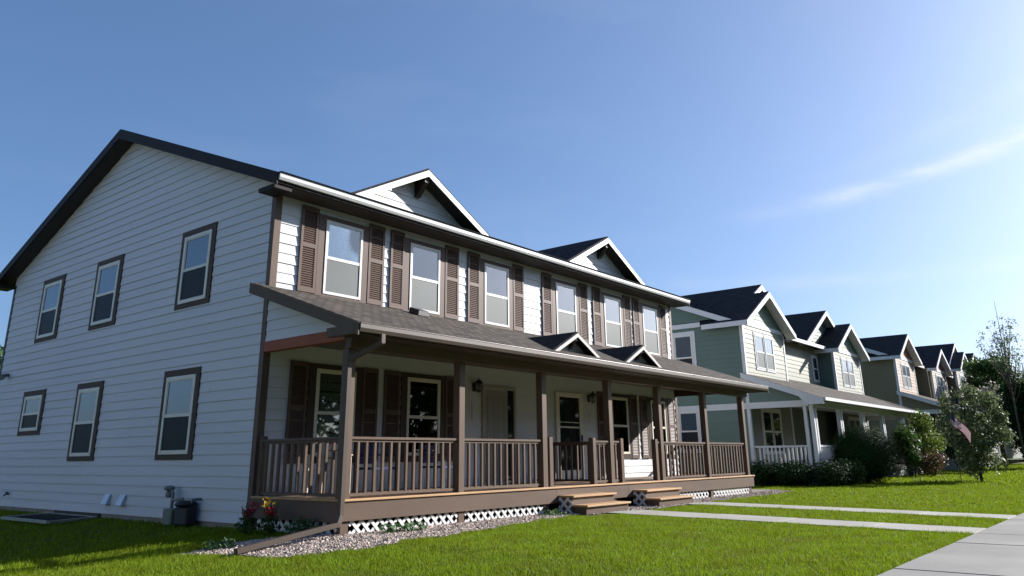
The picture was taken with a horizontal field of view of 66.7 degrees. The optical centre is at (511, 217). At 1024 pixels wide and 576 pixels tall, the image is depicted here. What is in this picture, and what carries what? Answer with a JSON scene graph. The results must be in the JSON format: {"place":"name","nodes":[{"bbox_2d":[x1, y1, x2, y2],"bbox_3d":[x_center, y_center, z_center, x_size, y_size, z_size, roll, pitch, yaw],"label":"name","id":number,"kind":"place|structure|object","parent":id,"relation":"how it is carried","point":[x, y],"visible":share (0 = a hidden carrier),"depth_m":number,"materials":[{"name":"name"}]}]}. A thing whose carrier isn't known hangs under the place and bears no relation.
{"place":"outdoors","nodes":[
{"label":"outdoors","id":0,"kind":"place"},
{"bbox_2d":[0,458,1023,575],"bbox_3d":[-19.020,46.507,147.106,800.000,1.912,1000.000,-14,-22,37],"label":"lawn","id":1,"kind":"structure","parent":0,"point":[1016,460],"depth_m":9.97,"materials":[{"name":"green plant"}]},
{"bbox_2d":[0,344,3,364],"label":"garden tree","id":2,"kind":"object","parent":1,"relation":"on","point":[1,350],"visible":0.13,"depth_m":31.61,"materials":[{"name":"green plant"}]},
{"bbox_2d":[1,512,97,523],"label":"window well cover","id":3,"kind":"object","parent":1,"relation":"on","point":[48,519],"depth_m":15.67,"materials":[{"name":"metal"}]},
{"bbox_2d":[233,501,259,534],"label":"flowering plant","id":4,"kind":"object","parent":1,"relation":"on","point":[249,512],"visible":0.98,"depth_m":12.10,"materials":[{"name":"green plant"}]},
{"bbox_2d":[258,497,279,535],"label":"flowering plant","id":5,"kind":"object","parent":1,"relation":"on","point":[269,528],"visible":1,"depth_m":11.85,"materials":[{"name":"green plant"}]},
{"bbox_2d":[0,129,768,554],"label":"duplex house","id":6,"kind":"structure","parent":1,"relation":"on","point":[224,339],"depth_m":16.30,"materials":[{"name":"wood"}]},
{"bbox_2d":[17,389,46,435],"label":"window","id":7,"kind":"structure","parent":6,"relation":"in","point":[33,403],"depth_m":19.05,"materials":[{"name":"grey glass"}]},
{"bbox_2d":[34,274,66,342],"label":"window","id":8,"kind":"structure","parent":6,"relation":"in","point":[53,289],"depth_m":19.76,"materials":[{"name":"grey glass"}]},
{"bbox_2d":[54,510,100,517],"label":"basement window","id":9,"kind":"structure","parent":6,"relation":"in","point":[56,511],"depth_m":16.46,"materials":[{"name":"brown paint"}]},
{"bbox_2d":[66,380,104,460],"bbox_3d":[-9.422,4.485,17.182,1.276,1.680,0.050,-14,-22,37],"label":"window","id":10,"kind":"structure","parent":6,"relation":"in","point":[86,414],"depth_m":17.15,"materials":[{"name":"glass"}]},
{"bbox_2d":[88,254,124,330],"bbox_3d":[-9.364,1.718,17.958,1.297,1.630,0.050,-14,-22,37],"label":"window","id":11,"kind":"structure","parent":6,"relation":"in","point":[109,272],"depth_m":17.92,"materials":[{"name":"glass"}]},
{"bbox_2d":[154,366,201,459],"bbox_3d":[-6.365,3.727,14.824,1.332,1.680,0.050,-14,-22,37],"label":"window","id":12,"kind":"structure","parent":6,"relation":"in","point":[180,392],"depth_m":14.79,"materials":[{"name":"grey glass"}]},
{"bbox_2d":[162,485,201,525],"bbox_3d":[-5.935,5.159,13.812,0.938,0.770,0.390,-14,-22,37],"label":"gas meter","id":13,"kind":"object","parent":6,"relation":"attached to","point":[182,512],"visible":0.99,"depth_m":13.62,"materials":[{"name":"metal"}]},
{"bbox_2d":[174,221,217,309],"bbox_3d":[-6.356,0.972,15.638,1.291,1.630,0.050,-14,-22,37],"label":"window","id":14,"kind":"structure","parent":6,"relation":"in","point":[194,281],"depth_m":15.60,"materials":[{"name":"grey glass"}]},
{"bbox_2d":[305,443,352,493],"bbox_3d":[-3.045,4.150,12.926,0.600,0.860,0.590,-4,-17,11],"label":"porch chair","id":15,"kind":"object","parent":6,"relation":"on","point":[321,468],"visible":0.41,"depth_m":13.10,"materials":[{"name":"brown wood"}]},
{"bbox_2d":[305,363,362,462],"bbox_3d":[-3.286,3.619,14.415,0.050,1.755,1.250,-14,-22,37],"label":"window","id":16,"kind":"structure","parent":6,"relation":"in","point":[316,370],"depth_m":14.27,"materials":[{"name":"black glass"}]},
{"bbox_2d":[315,213,369,302],"bbox_3d":[-3.314,0.849,15.269,0.050,1.672,1.250,-14,-22,37],"label":"window","id":17,"kind":"structure","parent":6,"relation":"in","point":[341,275],"depth_m":15.25,"materials":[{"name":"grey glass"}]},
{"bbox_2d":[352,442,396,491],"bbox_3d":[-2.447,4.476,14.008,0.590,0.860,0.600,-14,-22,37],"label":"porch chair","id":18,"kind":"object","parent":6,"relation":"on","point":[370,453],"visible":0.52,"depth_m":14.04,"materials":[{"name":"blue fabric"}]},
{"bbox_2d":[399,372,445,461],"bbox_3d":[-1.841,4.128,16.124,0.050,1.755,1.280,-14,-22,37],"label":"window","id":19,"kind":"structure","parent":6,"relation":"in","point":[422,398],"depth_m":16.13,"materials":[{"name":"glass"}]},
{"bbox_2d":[403,237,444,317],"bbox_3d":[-1.902,1.347,16.939,0.050,1.672,1.244,-14,-22,37],"label":"window","id":20,"kind":"structure","parent":6,"relation":"in","point":[424,266],"depth_m":16.94,"materials":[{"name":"glass"}]},
{"bbox_2d":[422,443,452,487],"bbox_3d":[-1.415,4.863,15.304,0.590,0.860,0.600,-10,-20,29],"label":"porch chair","id":21,"kind":"object","parent":6,"relation":"on","point":[431,452],"visible":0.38,"depth_m":15.32,"materials":[{"name":"blue fabric"}]},
{"bbox_2d":[480,258,512,329],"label":"window","id":22,"kind":"structure","parent":6,"relation":"in","point":[496,279],"depth_m":18.73,"materials":[{"name":"grey glass"}]},
{"bbox_2d":[481,385,516,483],"bbox_3d":[-0.271,4.948,17.850,0.104,2.130,1.210,-14,-22,37],"label":"front door","id":23,"kind":"structure","parent":6,"relation":"in","point":[498,412],"depth_m":17.89,"materials":[{"name":"beige paint"}]},
{"bbox_2d":[552,278,579,334],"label":"window","id":24,"kind":"structure","parent":6,"relation":"in","point":[565,295],"depth_m":20.91,"materials":[{"name":"white glass"}]},
{"bbox_2d":[554,391,584,478],"bbox_3d":[1.495,5.569,19.951,0.090,2.140,1.200,-14,-22,37],"label":"storm door","id":25,"kind":"structure","parent":6,"relation":"in","point":[568,406],"depth_m":19.98,"materials":[{"name":"glass"}]},
{"bbox_2d":[600,291,624,347],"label":"window","id":26,"kind":"structure","parent":6,"relation":"in","point":[613,334],"depth_m":22.65,"materials":[{"name":"glass"}]},
{"bbox_2d":[611,393,631,458],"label":"window","id":27,"kind":"structure","parent":6,"relation":"in","point":[620,402],"depth_m":22.00,"materials":[{"name":"glass"}]},
{"bbox_2d":[639,302,661,356],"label":"window","id":28,"kind":"structure","parent":6,"relation":"in","point":[649,315],"depth_m":24.32,"materials":[{"name":"glass"}]},
{"bbox_2d":[647,397,669,457],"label":"window","id":29,"kind":"structure","parent":6,"relation":"in","point":[649,399],"depth_m":23.61,"materials":[{"name":"beige plastic"}]},
{"bbox_2d":[171,489,792,557],"bbox_3d":[2.001,6.452,17.245,3.379,0.139,19.500,-14,-22,37],"label":"gravel bed","id":30,"kind":"object","parent":1,"relation":"on","point":[631,505],"visible":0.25,"depth_m":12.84,"materials":[{"name":"grey gravel"}]},
{"bbox_2d":[201,537,236,550],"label":"plant","id":31,"kind":"object","parent":30,"relation":"on","point":[220,545],"visible":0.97,"depth_m":10.56,"materials":[{"name":"green plant"}]},
{"bbox_2d":[283,514,320,534],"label":"plant","id":32,"kind":"object","parent":30,"relation":"on","point":[303,523],"visible":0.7,"depth_m":11.42,"materials":[{"name":"green plant"}]},
{"bbox_2d":[379,520,427,532],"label":"plant","id":33,"kind":"object","parent":30,"relation":"on","point":[390,528],"visible":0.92,"depth_m":11.82,"materials":[{"name":"green plant"}]},
{"bbox_2d":[541,508,565,515],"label":"plant","id":34,"kind":"object","parent":30,"relation":"on","point":[552,512],"visible":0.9,"depth_m":14.79,"materials":[{"name":"green plant"}]},
{"bbox_2d":[749,458,782,485],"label":"shrub","id":35,"kind":"object","parent":1,"relation":"on","point":[766,474],"visible":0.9,"depth_m":26.95,"materials":[{"name":"green plant"}]},
{"bbox_2d":[772,458,815,486],"bbox_3d":[9.735,8.788,26.815,1.406,1.065,1.989,-14,-22,37],"label":"shrub","id":36,"kind":"object","parent":1,"relation":"on","point":[796,474],"visible":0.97,"depth_m":26.43,"materials":[{"name":"green plant"}]},
{"bbox_2d":[670,284,929,484],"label":"row house","id":37,"kind":"structure","parent":1,"relation":"on","point":[805,368],"depth_m":31.24,"materials":[{"name":"green wood"}]},
{"bbox_2d":[672,331,696,365],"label":"window","id":38,"kind":"structure","parent":37,"relation":"in","point":[684,347],"depth_m":31.26,"materials":[{"name":"glass"}]},
{"bbox_2d":[678,408,701,452],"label":"window","id":39,"kind":"structure","parent":37,"relation":"in","point":[688,418],"depth_m":30.39,"materials":[{"name":"white glass"}]},
{"bbox_2d":[753,332,766,371],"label":"window","id":40,"kind":"structure","parent":37,"relation":"in","point":[759,347],"depth_m":30.87,"materials":[{"name":"white glass"}]},
{"bbox_2d":[760,408,774,453],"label":"window","id":41,"kind":"structure","parent":37,"relation":"in","point":[766,415],"depth_m":30.00,"materials":[{"name":"grey glass"}]},
{"bbox_2d":[764,335,775,372],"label":"window","id":42,"kind":"structure","parent":37,"relation":"in","point":[768,340],"depth_m":31.63,"materials":[{"name":"glass"}]},
{"bbox_2d":[770,408,783,453],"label":"window","id":43,"kind":"structure","parent":37,"relation":"in","point":[776,413],"depth_m":30.76,"materials":[{"name":"glass"}]},
{"bbox_2d":[810,354,819,382],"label":"window","id":44,"kind":"structure","parent":37,"relation":"in","point":[814,361],"depth_m":37.83,"materials":[{"name":"black glass"}]},
{"bbox_2d":[840,356,850,387],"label":"window","id":45,"kind":"structure","parent":37,"relation":"in","point":[844,366],"depth_m":38.97,"materials":[{"name":"grey glass"}]},
{"bbox_2d":[847,358,855,388],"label":"window","id":46,"kind":"structure","parent":37,"relation":"in","point":[850,362],"depth_m":39.74,"materials":[{"name":"glass"}]},
{"bbox_2d":[848,416,855,432],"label":"window","id":47,"kind":"structure","parent":37,"relation":"in","point":[851,420],"depth_m":38.24,"materials":[{"name":"black glass"}]},
{"bbox_2d":[855,417,860,430],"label":"window","id":48,"kind":"structure","parent":37,"relation":"in","point":[857,420],"depth_m":38.97,"materials":[{"name":"black glass"}]},
{"bbox_2d":[810,457,854,486],"bbox_3d":[10.898,8.652,26.467,1.439,1.078,1.931,-14,-22,37],"label":"shrub","id":49,"kind":"object","parent":1,"relation":"on","point":[835,473],"visible":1,"depth_m":26.13,"materials":[{"name":"green plant"}]},
{"bbox_2d":[833,457,868,484],"bbox_3d":[11.771,8.937,27.347,1.406,1.066,1.384,-14,-22,37],"label":"shrub","id":50,"kind":"object","parent":1,"relation":"on","point":[858,472],"visible":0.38,"depth_m":27.05,"materials":[{"name":"green plant"}]},
{"bbox_2d":[827,422,900,483],"bbox_3d":[12.812,8.735,28.519,2.664,2.545,2.964,-14,-22,37],"label":"round shrub","id":51,"kind":"object","parent":1,"relation":"on","point":[873,452],"visible":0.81,"depth_m":27.80,"materials":[{"name":"green plant"}]},
{"bbox_2d":[891,421,924,476],"bbox_3d":[17.384,10.180,34.296,1.351,2.432,1.853,-14,-22,37],"label":"leafy shrub","id":52,"kind":"object","parent":1,"relation":"on","point":[906,438],"visible":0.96,"depth_m":34.04,"materials":[{"name":"green plant"}]},
{"bbox_2d":[898,448,923,475],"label":"white flowering shrub","id":53,"kind":"object","parent":1,"relation":"on","point":[906,469],"visible":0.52,"depth_m":34.02,"materials":[{"name":"green plant"}]},
{"bbox_2d":[859,334,982,470],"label":"row house","id":54,"kind":"structure","parent":1,"relation":"on","point":[894,370],"depth_m":45.07,"materials":[{"name":"grey"}]},
{"bbox_2d":[900,362,908,388],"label":"window","id":55,"kind":"structure","parent":54,"relation":"in","point":[903,370],"depth_m":45.51,"materials":[{"name":"white plastic"}]},
{"bbox_2d":[905,364,912,389],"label":"window","id":56,"kind":"structure","parent":54,"relation":"in","point":[906,366],"depth_m":46.30,"materials":[{"name":"white plastic"}]},
{"bbox_2d":[903,409,947,474],"bbox_3d":[18.895,10.277,35.711,1.958,3.037,2.644,-14,-22,37],"label":"leafy shrub","id":57,"kind":"object","parent":1,"relation":"on","point":[926,436],"visible":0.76,"depth_m":35.63,"materials":[{"name":"green plant"}]},
{"bbox_2d":[911,448,950,476],"bbox_3d":[18.303,10.719,34.026,1.488,1.257,2.052,-14,-22,37],"label":"brown shrub","id":58,"kind":"object","parent":1,"relation":"on","point":[929,462],"visible":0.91,"depth_m":33.72,"materials":[{"name":"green plant"}]},
{"bbox_2d":[949,411,970,481],"bbox_3d":[15.998,8.175,27.528,0.614,2.650,0.138,-1,-17,0],"label":"flag","id":59,"kind":"object","parent":1,"relation":"on","point":[957,424],"visible":1,"depth_m":27.68,"materials":[{"name":"multicoloured fabric"}]},
{"bbox_2d":[916,349,1011,464],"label":"row house","id":60,"kind":"structure","parent":1,"relation":"on","point":[937,366],"depth_m":53.06,"materials":[{"name":"beige"}]},
{"bbox_2d":[935,374,941,395],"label":"window","id":61,"kind":"structure","parent":60,"relation":"in","point":[937,376],"depth_m":52.57,"materials":[{"name":"glass"}]},
{"bbox_2d":[939,375,944,394],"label":"window","id":62,"kind":"structure","parent":60,"relation":"in","point":[940,376],"depth_m":53.40,"materials":[{"name":"glass"}]},
{"bbox_2d":[933,420,1001,471],"bbox_3d":[22.178,11.152,38.075,3.017,2.697,3.486,-14,-22,37],"label":"dark shrub","id":63,"kind":"object","parent":1,"relation":"on","point":[949,451],"visible":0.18,"depth_m":37.80,"materials":[{"name":"green plant"}]},
{"bbox_2d":[914,343,1022,458],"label":"row house","id":64,"kind":"structure","parent":1,"relation":"on","point":[954,357],"depth_m":60.19,"materials":[{"name":"white"}]},
{"bbox_2d":[930,376,1018,481],"bbox_3d":[17.669,7.999,29.495,2.644,4.001,2.652,-2,-17,3],"label":"silver leaf tree","id":65,"kind":"object","parent":1,"relation":"on","point":[976,449],"visible":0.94,"depth_m":29.23,"materials":[{"name":"grey plant"}]},
{"bbox_2d":[958,349,1016,464],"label":"green tree","id":66,"kind":"object","parent":1,"relation":"on","point":[986,369],"visible":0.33,"depth_m":54.37,"materials":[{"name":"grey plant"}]},
{"bbox_2d":[974,379,1009,467],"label":"pale blossom tree","id":67,"kind":"object","parent":1,"relation":"on","point":[984,388],"visible":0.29,"depth_m":46.97,"materials":[{"name":"green plant"}]},
{"bbox_2d":[976,302,1023,458],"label":"sparse tree","id":68,"kind":"object","parent":1,"relation":"on","point":[1006,367],"visible":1,"depth_m":43.42,"materials":[{"name":"green plant"}]},
{"bbox_2d":[991,365,1023,456],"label":"dark tree","id":69,"kind":"object","parent":1,"relation":"on","point":[1008,408],"visible":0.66,"depth_m":44.91,"materials":[{"name":"green plant"}]},
{"bbox_2d":[0,0,1023,377],"label":"sky","id":70,"kind":"structure","parent":0,"point":[860,162],"materials":[{"name":"blue"}]},
{"bbox_2d":[606,509,985,533],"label":"front walk","id":71,"kind":"structure","parent":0,"point":[822,522],"depth_m":13.64,"materials":[{"name":"concrete"}]},
{"bbox_2d":[684,501,1015,518],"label":"front walk","id":72,"kind":"structure","parent":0,"point":[930,513],"depth_m":16.05,"materials":[{"name":"concrete"}]},
{"bbox_2d":[877,513,1023,575],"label":"sidewalk","id":73,"kind":"structure","parent":0,"point":[996,550],"depth_m":8.93,"materials":[{"name":"concrete"}]}
]}

